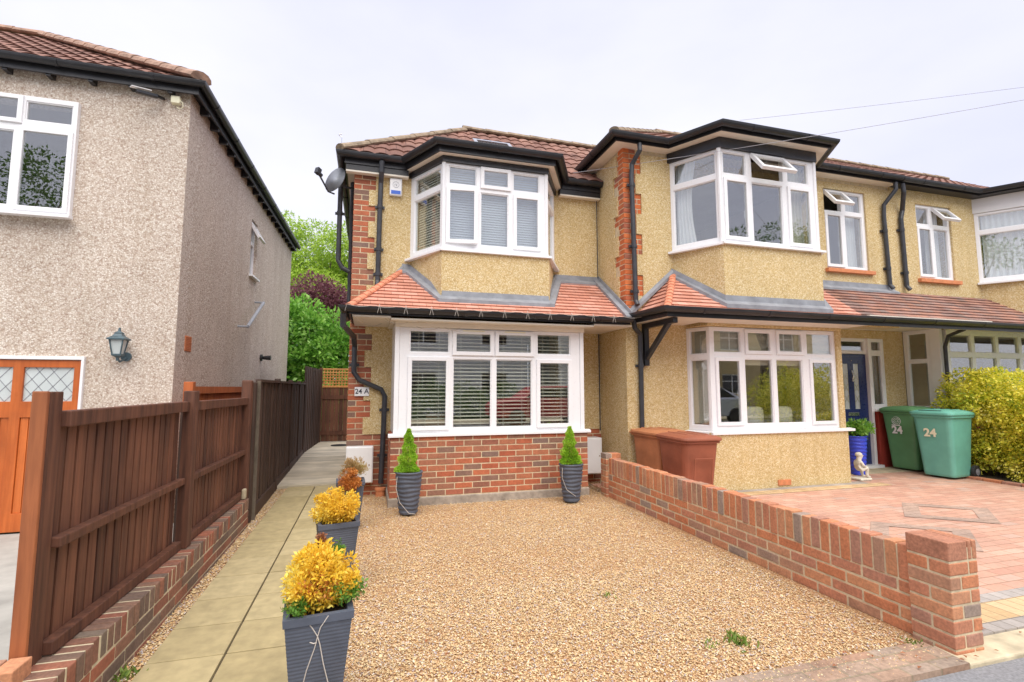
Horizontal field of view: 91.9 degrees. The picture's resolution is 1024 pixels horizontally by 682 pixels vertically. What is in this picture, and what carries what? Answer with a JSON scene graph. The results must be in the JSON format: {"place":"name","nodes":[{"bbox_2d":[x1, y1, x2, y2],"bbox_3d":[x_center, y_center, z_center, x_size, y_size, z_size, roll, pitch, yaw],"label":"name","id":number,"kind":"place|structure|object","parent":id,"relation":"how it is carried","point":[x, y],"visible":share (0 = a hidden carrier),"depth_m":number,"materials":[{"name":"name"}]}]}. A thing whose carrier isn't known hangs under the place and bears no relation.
{"place":"outdoors","nodes":[
{"label":"outdoors","id":0,"kind":"place"},
{"bbox_2d":[0,532,19,534],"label":"ground","id":1,"kind":"structure","parent":0,"point":[10,533],"depth_m":5.79,"materials":[{"name":"grey concrete"}]},
{"bbox_2d":[0,24,300,532],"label":"detached house","id":2,"kind":"structure","parent":1,"relation":"on","point":[159,232],"depth_m":6.12,"materials":[{"name":"grey concrete"}]},
{"bbox_2d":[0,92,80,219],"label":"window","id":3,"kind":"structure","parent":2,"relation":"in","point":[19,125],"depth_m":5.83,"materials":[{"name":"white plastic"}]},
{"bbox_2d":[0,359,80,532],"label":"garage door","id":4,"kind":"structure","parent":2,"relation":"in","point":[18,378],"depth_m":5.61,"materials":[{"name":"orange wood"}]},
{"bbox_2d":[106,328,131,362],"bbox_3d":[-4.628,0.051,5.849,0.180,0.412,0.245,2,-6,-16],"label":"wall lantern","id":5,"kind":"object","parent":2,"relation":"attached to","point":[119,340],"depth_m":5.78,"materials":[{"name":"metal"}]},
{"bbox_2d":[130,85,164,99],"bbox_3d":[-4.487,-3.059,6.126,0.098,0.115,0.394,-3,-6,26],"label":"security camera","id":6,"kind":"object","parent":2,"relation":"attached to","point":[144,91],"visible":1,"depth_m":6.08,"materials":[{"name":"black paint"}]},
{"bbox_2d":[237,301,264,327],"bbox_3d":[-4.872,-0.511,9.295,0.190,0.660,1.136,1,-6,-15],"label":"waste pipe","id":7,"kind":"object","parent":2,"relation":"attached to","point":[251,320],"visible":1,"depth_m":9.14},
{"bbox_2d":[249,222,265,281],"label":"window","id":8,"kind":"structure","parent":2,"relation":"in","point":[254,231],"depth_m":9.80,"materials":[{"name":"white plastic"}]},
{"bbox_2d":[281,210,348,344],"bbox_3d":[-9.755,-1.340,24.368,8.796,10.223,6.669,2,-6,-16],"label":"willow tree","id":9,"kind":"object","parent":1,"relation":"on","point":[324,263],"visible":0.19,"depth_m":23.91,"materials":[{"name":"green plant"}]},
{"bbox_2d":[290,269,346,324],"bbox_3d":[-7.602,0.282,19.260,4.675,6.035,3.337,-2,-6,16],"label":"purple leaf tree","id":10,"kind":"object","parent":1,"relation":"on","point":[331,298],"visible":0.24,"depth_m":18.58,"materials":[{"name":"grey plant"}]},
{"bbox_2d":[601,452,983,655],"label":"driveway wall","id":11,"kind":"structure","parent":1,"relation":"on","point":[920,584],"depth_m":3.33,"materials":[{"name":"brick"}]},
{"bbox_2d":[709,641,969,681],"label":"threshold strip","id":12,"kind":"object","parent":1,"relation":"on","point":[937,662],"visible":1,"depth_m":2.50,"materials":[{"name":"concrete"}]},
{"bbox_2d":[765,157,1023,466],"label":"neighbour house","id":13,"kind":"structure","parent":1,"relation":"on","point":[963,288],"depth_m":8.86,"materials":[{"name":"beige concrete"}]},
{"bbox_2d":[903,329,933,406],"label":"window","id":14,"kind":"structure","parent":13,"relation":"in","point":[906,340],"depth_m":9.05,"materials":[{"name":"white plastic"}]},
{"bbox_2d":[922,212,941,277],"bbox_3d":[7.671,-1.728,9.052,0.330,1.270,0.044,2,-6,-16],"label":"curtain","id":15,"kind":"object","parent":13,"relation":"hanging from","point":[934,222],"visible":0.3,"depth_m":9.05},
{"bbox_2d":[915,204,960,279],"bbox_3d":[7.540,-1.755,8.767,0.860,1.350,0.293,2,-6,-16],"label":"window","id":16,"kind":"structure","parent":13,"relation":"in","point":[928,226],"depth_m":8.86,"materials":[{"name":"white plastic"}]},
{"bbox_2d":[942,330,1023,415],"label":"window","id":17,"kind":"structure","parent":13,"relation":"in","point":[970,354],"depth_m":8.94,"materials":[{"name":"white plastic"}]},
{"bbox_2d":[974,207,1023,284],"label":"window","id":18,"kind":"structure","parent":13,"relation":"in","point":[1011,278],"depth_m":8.95,"materials":[{"name":"white plastic"}]},
{"bbox_2d":[980,210,1023,277],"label":"curtain","id":19,"kind":"object","parent":13,"relation":"hanging from","point":[1003,254],"visible":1,"depth_m":8.94,"materials":[{"name":"fabric"}]},
{"bbox_2d":[0,523,173,660],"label":"neighbour drive","id":20,"kind":"structure","parent":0,"point":[9,544],"depth_m":4.09,"materials":[{"name":"grey concrete"}]},
{"bbox_2d":[0,656,31,681],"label":"brick pier","id":21,"kind":"structure","parent":20,"relation":"on","point":[15,670],"depth_m":1.91,"materials":[{"name":"brick"}]},
{"bbox_2d":[183,382,241,400],"bbox_3d":[-3.880,1.413,6.724,0.090,1.680,3.230,2,-6,-16],"label":"orange board fence","id":22,"kind":"object","parent":20,"relation":"on","point":[210,393],"visible":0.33,"depth_m":6.08,"materials":[{"name":"wood"}]},
{"bbox_2d":[131,485,336,681],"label":"path","id":23,"kind":"structure","parent":0,"point":[195,644],"depth_m":3.03,"materials":[{"name":"concrete"}]},
{"bbox_2d":[277,441,345,489],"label":"alley boards","id":24,"kind":"object","parent":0,"point":[319,464],"visible":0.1,"depth_m":8.52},
{"bbox_2d":[251,366,321,520],"bbox_3d":[-3.888,1.366,8.953,0.194,1.950,7.560,2,-6,-16],"label":"alley fence","id":25,"kind":"object","parent":24,"relation":"on","point":[287,433],"visible":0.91,"depth_m":7.29,"materials":[{"name":"brown wood"}]},
{"bbox_2d":[319,368,348,441],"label":"garden gate","id":26,"kind":"structure","parent":25,"relation":"attached to","point":[337,395],"depth_m":12.64,"materials":[{"name":"wood"}]},
{"bbox_2d":[0,0,1023,378],"label":"sky","id":27,"kind":"structure","parent":0,"point":[289,77],"materials":[{"name":"white"}]},
{"bbox_2d":[116,481,957,681],"bbox_3d":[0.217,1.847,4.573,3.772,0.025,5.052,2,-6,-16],"label":"gravel","id":28,"kind":"structure","parent":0,"point":[563,618],"depth_m":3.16,"materials":[{"name":"gravel"}]},
{"bbox_2d":[113,662,148,681],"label":"weed","id":29,"kind":"object","parent":28,"relation":"on","point":[125,673],"visible":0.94,"depth_m":2.43,"materials":[{"name":"green plant"}]},
{"bbox_2d":[23,498,248,681],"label":"dwarf wall","id":30,"kind":"structure","parent":28,"relation":"on","point":[106,645],"depth_m":2.67,"materials":[{"name":"brick"}]},
{"bbox_2d":[8,380,257,665],"bbox_3d":[-2.395,1.133,3.648,0.137,1.725,3.423,1,-6,-15],"label":"garden fence","id":31,"kind":"object","parent":30,"relation":"on","point":[98,529],"visible":0.98,"depth_m":2.60,"materials":[{"name":"wood"}]},
{"bbox_2d":[113,488,286,681],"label":"gravel","id":32,"kind":"structure","parent":28,"relation":"on","point":[204,579],"depth_m":3.33,"materials":[{"name":"gravel"}]},
{"bbox_2d":[282,595,353,681],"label":"square planter","id":33,"kind":"object","parent":28,"relation":"on","point":[333,635],"visible":0.88,"depth_m":2.06,"materials":[{"name":"plastic"}]},
{"bbox_2d":[303,616,327,681],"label":"tied cord","id":34,"kind":"object","parent":33,"relation":"hanging from","point":[314,649],"visible":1,"depth_m":2.05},
{"bbox_2d":[279,532,368,618],"bbox_3d":[-0.840,1.037,2.196,0.362,0.328,0.324,3,-6,-32],"label":"golden conifer","id":35,"kind":"object","parent":33,"relation":"on","point":[321,576],"visible":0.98,"depth_m":2.13,"materials":[{"name":"yellow plant"}]},
{"bbox_2d":[315,516,359,568],"bbox_3d":[-1.253,1.506,3.531,0.278,0.460,0.278,3,-6,-26],"label":"square planter","id":36,"kind":"object","parent":28,"relation":"on","point":[346,533],"visible":0.34,"depth_m":3.45,"materials":[{"name":"plastic"}]},
{"bbox_2d":[308,486,360,523],"bbox_3d":[-1.267,1.189,3.556,0.358,0.286,0.348,2,-6,-16],"label":"golden conifer","id":37,"kind":"object","parent":36,"relation":"on","point":[333,507],"visible":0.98,"depth_m":3.49,"materials":[{"name":"yellow plant"}]},
{"bbox_2d":[336,477,364,519],"bbox_3d":[-1.647,1.647,5.034,0.278,0.460,0.278,2,-6,-19],"label":"square planter","id":38,"kind":"object","parent":28,"relation":"on","point":[360,489],"visible":0.32,"depth_m":4.96,"materials":[{"name":"plastic"}]},
{"bbox_2d":[338,467,362,491],"bbox_3d":[-1.607,1.385,4.917,0.248,0.267,0.228,2,-6,-16],"label":"orange conifer","id":39,"kind":"object","parent":38,"relation":"on","point":[349,481],"visible":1,"depth_m":4.89,"materials":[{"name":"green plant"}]},
{"bbox_2d":[339,456,369,475],"bbox_3d":[-1.643,1.327,5.159,0.305,0.275,0.264,-3,-6,28],"label":"dry plant","id":40,"kind":"object","parent":38,"relation":"on","point":[358,465],"visible":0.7,"depth_m":5.13,"materials":[{"name":"plant"}]},
{"bbox_2d":[395,470,422,514],"bbox_3d":[-1.162,1.696,5.567,0.308,0.460,0.308,2,-6,-16],"label":"tall pot","id":41,"kind":"object","parent":28,"relation":"on","point":[408,488],"visible":0.95,"depth_m":5.46,"materials":[{"name":"grey ceramic"}]},
{"bbox_2d":[393,428,419,472],"bbox_3d":[-1.159,1.252,5.594,0.289,0.539,0.303,-4,-7,39],"label":"dwarf conifer","id":42,"kind":"object","parent":41,"relation":"on","point":[408,453],"visible":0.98,"depth_m":5.56,"materials":[{"name":"green plant"}]},
{"bbox_2d":[335,125,633,507],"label":"rendered house","id":43,"kind":"structure","parent":28,"relation":"on","point":[556,271],"depth_m":6.69,"materials":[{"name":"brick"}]},
{"bbox_2d":[314,167,353,194],"bbox_3d":[-2.466,-2.223,6.859,0.642,0.419,0.316,5,-8,-44],"label":"satellite dish","id":44,"kind":"object","parent":43,"relation":"attached to","point":[335,179],"visible":0.98,"depth_m":6.84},
{"bbox_2d":[345,445,372,482],"bbox_3d":[-2.000,1.617,6.493,0.343,0.470,0.149,2,-6,-16],"label":"meter box","id":45,"kind":"object","parent":43,"relation":"attached to","point":[365,453],"visible":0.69,"depth_m":6.45,"materials":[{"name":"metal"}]},
{"bbox_2d":[346,447,371,481],"bbox_3d":[-1.981,1.611,6.429,0.319,0.446,0.016,2,-6,-16],"label":"door","id":46,"kind":"structure","parent":45,"relation":"in","point":[365,453],"depth_m":6.45,"materials":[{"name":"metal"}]},
{"bbox_2d":[354,387,368,395],"bbox_3d":[-2.011,0.677,6.640,0.187,0.120,0.015,2,-6,-16],"label":"number plaque","id":47,"kind":"object","parent":43,"relation":"attached to","point":[361,391],"visible":1,"depth_m":6.63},
{"bbox_2d":[389,178,401,196],"bbox_3d":[-1.639,-2.167,6.993,0.170,0.250,0.060,2,-6,-16],"label":"alarm box","id":48,"kind":"object","parent":43,"relation":"attached to","point":[395,187],"visible":1,"depth_m":6.97,"materials":[{"name":"white plastic"}]},
{"bbox_2d":[404,164,441,261],"bbox_3d":[-1.170,-1.741,6.773,0.822,1.210,0.140,-5,-7,44],"label":"window","id":49,"kind":"structure","parent":43,"relation":"in","point":[416,198],"depth_m":6.92,"materials":[{"name":"white plastic"}]},
{"bbox_2d":[411,331,447,425],"bbox_3d":[-1.056,0.475,6.255,0.510,1.220,0.042,2,-6,-16],"label":"venetian blind","id":50,"kind":"object","parent":43,"relation":"attached to","point":[438,392],"visible":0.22,"depth_m":6.25,"materials":[{"name":"plastic"}]},
{"bbox_2d":[418,171,440,250],"bbox_3d":[-1.108,-1.764,6.840,0.600,1.091,0.042,-5,-7,44],"label":"venetian blind","id":51,"kind":"object","parent":43,"relation":"attached to","point":[424,188],"visible":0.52,"depth_m":6.87,"materials":[{"name":"plastic"}]},
{"bbox_2d":[425,413,444,425],"bbox_3d":[-1.125,1.543,7.464,0.400,0.920,0.420,2,-6,-16],"label":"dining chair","id":52,"kind":"object","parent":43,"relation":"on","point":[434,420],"visible":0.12,"depth_m":7.28,"materials":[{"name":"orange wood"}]},
{"bbox_2d":[450,168,474,239],"bbox_3d":[-0.682,-1.775,6.668,0.400,1.102,0.042,2,-6,-16],"label":"venetian blind","id":53,"kind":"object","parent":43,"relation":"attached to","point":[462,206],"visible":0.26,"depth_m":6.67,"materials":[{"name":"plastic"}]},
{"bbox_2d":[453,334,489,426],"bbox_3d":[-0.537,0.509,6.402,0.530,1.220,0.042,2,-6,-16],"label":"venetian blind","id":54,"kind":"object","parent":43,"relation":"attached to","point":[460,397],"visible":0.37,"depth_m":6.40,"materials":[{"name":"plastic"}]},
{"bbox_2d":[388,327,590,437],"bbox_3d":[-0.227,0.526,6.392,2.640,1.344,0.130,2,-6,-16],"label":"window","id":55,"kind":"structure","parent":43,"relation":"in","point":[406,356],"depth_m":6.37,"materials":[{"name":"white plastic"}]},
{"bbox_2d":[472,138,511,146],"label":"roof window","id":56,"kind":"structure","parent":43,"relation":"in","point":[473,139],"depth_m":8.50,"materials":[{"name":"glass"}]},
{"bbox_2d":[345,304,639,329],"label":"fairy lights","id":57,"kind":"object","parent":43,"relation":"attached to","point":[466,310],"visible":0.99,"depth_m":6.08},
{"bbox_2d":[481,172,506,246],"bbox_3d":[-0.259,-1.764,6.790,0.420,1.102,0.042,2,-6,-16],"label":"venetian blind","id":58,"kind":"object","parent":43,"relation":"attached to","point":[485,240],"visible":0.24,"depth_m":6.79,"materials":[{"name":"plastic"}]},
{"bbox_2d":[440,162,551,258],"bbox_3d":[-0.208,-1.748,6.699,1.530,1.210,0.142,2,-6,-16],"label":"window","id":59,"kind":"structure","parent":43,"relation":"in","point":[453,245],"depth_m":6.70,"materials":[{"name":"white plastic"}]},
{"bbox_2d":[496,335,529,425],"bbox_3d":[0.001,0.524,6.557,0.510,1.220,0.042,2,-6,-16],"label":"venetian blind","id":60,"kind":"object","parent":43,"relation":"attached to","point":[521,344],"visible":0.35,"depth_m":6.56,"materials":[{"name":"plastic"}]},
{"bbox_2d":[501,412,525,425],"bbox_3d":[-0.025,1.567,7.728,0.400,0.920,0.420,2,-6,-16],"label":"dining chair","id":61,"kind":"object","parent":43,"relation":"on","point":[510,413],"visible":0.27,"depth_m":7.56,"materials":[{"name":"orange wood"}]},
{"bbox_2d":[514,176,536,247],"bbox_3d":[0.164,-1.752,6.911,0.400,1.102,0.042,2,-6,-16],"label":"venetian blind","id":62,"kind":"object","parent":43,"relation":"attached to","point":[526,215],"visible":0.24,"depth_m":6.92,"materials":[{"name":"plastic"}]},
{"bbox_2d":[538,335,567,423],"bbox_3d":[0.534,0.518,6.712,0.520,1.220,0.042,2,-6,-16],"label":"venetian blind","id":63,"kind":"object","parent":43,"relation":"attached to","point":[560,347],"visible":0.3,"depth_m":6.71,"materials":[{"name":"plastic"}]},
{"bbox_2d":[548,181,558,271],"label":"window","id":64,"kind":"structure","parent":43,"relation":"in","point":[551,252],"depth_m":7.44,"materials":[{"name":"white plastic"}]},
{"bbox_2d":[587,436,601,473],"bbox_3d":[1.140,1.693,7.354,0.340,0.520,0.229,2,-6,-16],"label":"meter box","id":65,"kind":"object","parent":43,"relation":"attached to","point":[594,447],"visible":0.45,"depth_m":7.26,"materials":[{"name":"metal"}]},
{"bbox_2d":[587,439,601,473],"bbox_3d":[1.170,1.684,7.252,0.316,0.496,0.016,2,-6,-16],"label":"door","id":66,"kind":"structure","parent":65,"relation":"in","point":[594,447],"depth_m":7.26,"materials":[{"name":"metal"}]},
{"bbox_2d":[559,463,582,502],"bbox_3d":[0.736,1.755,6.165,0.308,0.455,0.308,2,-6,-16],"label":"tall pot","id":67,"kind":"object","parent":28,"relation":"on","point":[571,475],"visible":0.97,"depth_m":6.05,"materials":[{"name":"grey ceramic"}]},
{"bbox_2d":[559,426,581,464],"bbox_3d":[0.718,1.318,6.218,0.316,0.515,0.296,2,-6,-16],"label":"dwarf conifer","id":68,"kind":"object","parent":67,"relation":"on","point":[568,451],"visible":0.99,"depth_m":6.15,"materials":[{"name":"green plant"}]},
{"bbox_2d":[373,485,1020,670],"bbox_3d":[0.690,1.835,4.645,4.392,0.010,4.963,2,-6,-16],"label":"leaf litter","id":69,"kind":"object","parent":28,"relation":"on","point":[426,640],"visible":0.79,"depth_m":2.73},
{"bbox_2d":[723,628,758,652],"bbox_3d":[1.262,1.651,2.757,0.174,0.056,0.195,3,-6,-33],"label":"weed","id":70,"kind":"object","parent":28,"relation":"on","point":[734,637],"visible":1,"depth_m":2.75,"materials":[{"name":"green plant"}]},
{"bbox_2d":[591,471,1023,593],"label":"driveway","id":71,"kind":"structure","parent":0,"point":[1000,561],"depth_m":5.82,"materials":[{"name":"brick"}]},
{"bbox_2d":[629,427,684,470],"bbox_3d":[1.932,1.582,6.524,0.536,0.866,0.753,2,-6,-20],"label":"wheelie bin","id":72,"kind":"object","parent":71,"relation":"on","point":[647,447],"visible":0.45,"depth_m":6.38,"materials":[{"name":"orange plastic"}]},
{"bbox_2d":[656,431,721,484],"bbox_3d":[2.101,1.531,5.950,0.536,0.861,0.753,1,-5,-13],"label":"wheelie bin","id":73,"kind":"object","parent":71,"relation":"on","point":[691,455],"visible":0.61,"depth_m":5.69,"materials":[{"name":"brown plastic"}]},
{"bbox_2d":[574,118,991,490],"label":"terraced house","id":74,"kind":"structure","parent":71,"relation":"on","point":[744,265],"depth_m":7.19,"materials":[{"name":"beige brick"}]},
{"bbox_2d":[675,161,696,244],"bbox_3d":[2.568,-1.979,7.289,0.300,1.300,0.044,-5,-7,42],"label":"curtain","id":75,"kind":"object","parent":74,"relation":"hanging from","point":[685,222],"visible":0.84,"depth_m":7.30,"materials":[{"name":"fabric"}]},
{"bbox_2d":[668,149,722,254],"bbox_3d":[2.613,-1.976,7.082,0.782,1.385,0.140,-5,-7,42],"label":"window","id":76,"kind":"structure","parent":74,"relation":"in","point":[676,249],"depth_m":7.13,"materials":[{"name":"white plastic"}]},
{"bbox_2d":[685,327,713,433],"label":"window","id":77,"kind":"structure","parent":74,"relation":"in","point":[691,357],"depth_m":7.07,"materials":[{"name":"white plastic"}]},
{"bbox_2d":[692,331,708,423],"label":"roman blind","id":78,"kind":"object","parent":74,"relation":"attached to","point":[701,407],"visible":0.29,"depth_m":7.09,"materials":[{"name":"beige fabric"}]},
{"bbox_2d":[714,331,737,351],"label":"roman blind","id":79,"kind":"object","parent":74,"relation":"attached to","point":[724,341],"visible":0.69,"depth_m":7.08,"materials":[{"name":"beige fabric"}]},
{"bbox_2d":[747,406,763,422],"bbox_3d":[3.545,1.105,7.301,0.376,0.279,0.138,2,-6,-16],"label":"cushion","id":80,"kind":"object","parent":74,"relation":"on","point":[755,414],"visible":0.55,"depth_m":7.24,"materials":[{"name":"beige fabric"}]},
{"bbox_2d":[745,333,768,364],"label":"roman blind","id":81,"kind":"object","parent":74,"relation":"attached to","point":[756,341],"visible":0.56,"depth_m":7.23,"materials":[{"name":"beige fabric"}]},
{"bbox_2d":[720,148,826,252],"bbox_3d":[3.709,-1.988,6.981,1.760,1.380,0.318,2,-6,-16],"label":"window","id":82,"kind":"structure","parent":74,"relation":"in","point":[784,166],"depth_m":7.06,"materials":[{"name":"white plastic"}]},
{"bbox_2d":[706,327,854,434],"bbox_3d":[3.902,0.571,7.193,2.500,1.495,0.160,2,-6,-16],"label":"window","id":83,"kind":"structure","parent":74,"relation":"in","point":[806,361],"depth_m":7.18,"materials":[{"name":"white plastic"}]},
{"bbox_2d":[778,406,792,421],"bbox_3d":[4.054,1.119,7.447,0.376,0.279,0.138,2,-6,-16],"label":"cushion","id":84,"kind":"object","parent":74,"relation":"on","point":[785,414],"visible":0.45,"depth_m":7.39,"materials":[{"name":"beige fabric"}]},
{"bbox_2d":[776,334,798,365],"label":"roman blind","id":85,"kind":"object","parent":74,"relation":"attached to","point":[788,342],"visible":0.43,"depth_m":7.38,"materials":[{"name":"beige fabric"}]},
{"bbox_2d":[787,167,804,243],"bbox_3d":[4.207,-1.970,7.386,0.340,1.300,0.044,2,-6,-16],"label":"curtain","id":86,"kind":"object","parent":74,"relation":"hanging from","point":[798,231],"visible":0.43,"depth_m":7.39,"materials":[{"name":"beige fabric"}]},
{"bbox_2d":[575,100,1021,172],"bbox_3d":[3.851,-2.691,6.465,6.242,0.081,0.006,-2,-6,21],"label":"overhead cable","id":87,"kind":"object","parent":74,"relation":"attached to","point":[815,135],"visible":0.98,"depth_m":6.40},
{"bbox_2d":[806,334,827,353],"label":"roman blind","id":88,"kind":"object","parent":74,"relation":"attached to","point":[817,344],"visible":0.4,"depth_m":7.54,"materials":[{"name":"beige fabric"}]},
{"bbox_2d":[823,189,867,270],"bbox_3d":[5.583,-1.856,8.200,0.900,1.355,0.312,2,-6,-16],"label":"window","id":89,"kind":"structure","parent":74,"relation":"in","point":[842,199],"depth_m":8.27,"materials":[{"name":"white plastic"}]},
{"bbox_2d":[845,199,856,266],"bbox_3d":[5.755,-1.825,8.505,0.340,1.300,0.044,2,-6,-16],"label":"curtain","id":90,"kind":"object","parent":74,"relation":"hanging from","point":[850,243],"visible":0.35,"depth_m":8.51,"materials":[{"name":"fabric"}]},
{"bbox_2d":[841,338,865,353],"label":"window","id":91,"kind":"structure","parent":74,"relation":"in","point":[862,341],"depth_m":8.89,"materials":[{"name":"white plastic"}]},
{"bbox_2d":[842,354,871,463],"bbox_3d":[6.065,1.203,8.769,0.658,1.940,0.102,2,-6,-16],"label":"front door","id":92,"kind":"structure","parent":74,"relation":"in","point":[854,366],"depth_m":8.82,"materials":[{"name":"blue paint"}]},
{"bbox_2d":[848,435,867,474],"bbox_3d":[5.593,1.847,8.034,0.312,0.620,0.312,2,-6,-16],"label":"tall pot","id":93,"kind":"object","parent":74,"relation":"on","point":[857,443],"visible":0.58,"depth_m":7.94,"materials":[{"name":"ceramic"}]},
{"bbox_2d":[846,418,876,438],"bbox_3d":[5.625,1.418,8.025,0.481,0.368,0.382,-2,-6,21],"label":"leafy pot plant","id":94,"kind":"object","parent":93,"relation":"on","point":[862,426],"visible":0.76,"depth_m":7.96,"materials":[{"name":"green plant"}]},
{"bbox_2d":[870,339,886,410],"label":"window","id":95,"kind":"structure","parent":74,"relation":"in","point":[879,352],"depth_m":9.00,"materials":[{"name":"white plastic"}]},
{"bbox_2d":[745,87,1022,119],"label":"overhead cable","id":96,"kind":"object","parent":74,"relation":"attached to","point":[888,103],"visible":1,"depth_m":10.74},
{"bbox_2d":[851,452,871,480],"bbox_3d":[5.325,1.910,7.585,0.259,0.411,0.220,2,-6,-16],"label":"garden statue","id":97,"kind":"object","parent":71,"relation":"on","point":[860,466],"visible":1,"depth_m":7.54,"materials":[{"name":"white stone"}]},
{"bbox_2d":[735,481,1023,635],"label":"grey driveway border","id":98,"kind":"object","parent":71,"relation":"on","point":[1003,625],"visible":0.21,"depth_m":3.31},
{"bbox_2d":[740,483,1023,622],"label":"driveway border buff","id":99,"kind":"object","parent":71,"relation":"on","point":[1001,609],"visible":0.26,"depth_m":3.23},
{"bbox_2d":[879,406,934,469],"bbox_3d":[6.878,1.664,8.530,0.753,1.077,0.610,2,-6,-19],"label":"wheelie bin","id":100,"kind":"object","parent":71,"relation":"on","point":[903,441],"visible":0.78,"depth_m":8.40,"materials":[{"name":"green plastic"}]},
{"bbox_2d":[870,502,1000,550],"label":"driveway diamonds","id":101,"kind":"object","parent":71,"relation":"on","point":[985,515],"visible":0.8,"depth_m":5.23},
{"bbox_2d":[909,409,980,477],"bbox_3d":[6.849,1.610,7.838,0.753,1.056,0.610,2,-6,-22],"label":"wheelie bin","id":102,"kind":"object","parent":71,"relation":"on","point":[944,437],"visible":0.98,"depth_m":7.64,"materials":[{"name":"green plastic"}]},
{"bbox_2d":[960,476,1023,486],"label":"brick edging","id":103,"kind":"object","parent":71,"relation":"on","point":[997,481],"visible":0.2,"depth_m":7.32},
{"bbox_2d":[915,657,1023,681],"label":"road","id":104,"kind":"structure","parent":0,"point":[1010,671],"depth_m":2.49,"materials":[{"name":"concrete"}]},
{"bbox_2d":[934,628,1023,668],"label":"kerb","id":105,"kind":"structure","parent":104,"relation":"on","point":[1008,645],"depth_m":2.67,"materials":[{"name":"concrete"}]},
{"bbox_2d":[970,465,1023,482],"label":"hedge bed","id":106,"kind":"object","parent":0,"point":[998,475],"depth_m":7.80,"materials":[{"name":"soil"}]},
{"bbox_2d":[930,366,1023,482],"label":"variegated hedge","id":107,"kind":"object","parent":106,"relation":"on","point":[999,401],"visible":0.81,"depth_m":7.67,"materials":[{"name":"yellow plant"}]},
{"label":"back garden","id":108,"kind":"structure","parent":0,"visible":0},
{"bbox_2d":[286,293,349,423],"bbox_3d":[-5.994,0.665,14.980,4.243,4.476,2.749,2,-6,-16],"label":"laurel shrub","id":109,"kind":"object","parent":108,"relation":"on","point":[323,341],"visible":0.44,"depth_m":14.45,"materials":[{"name":"green plant"}]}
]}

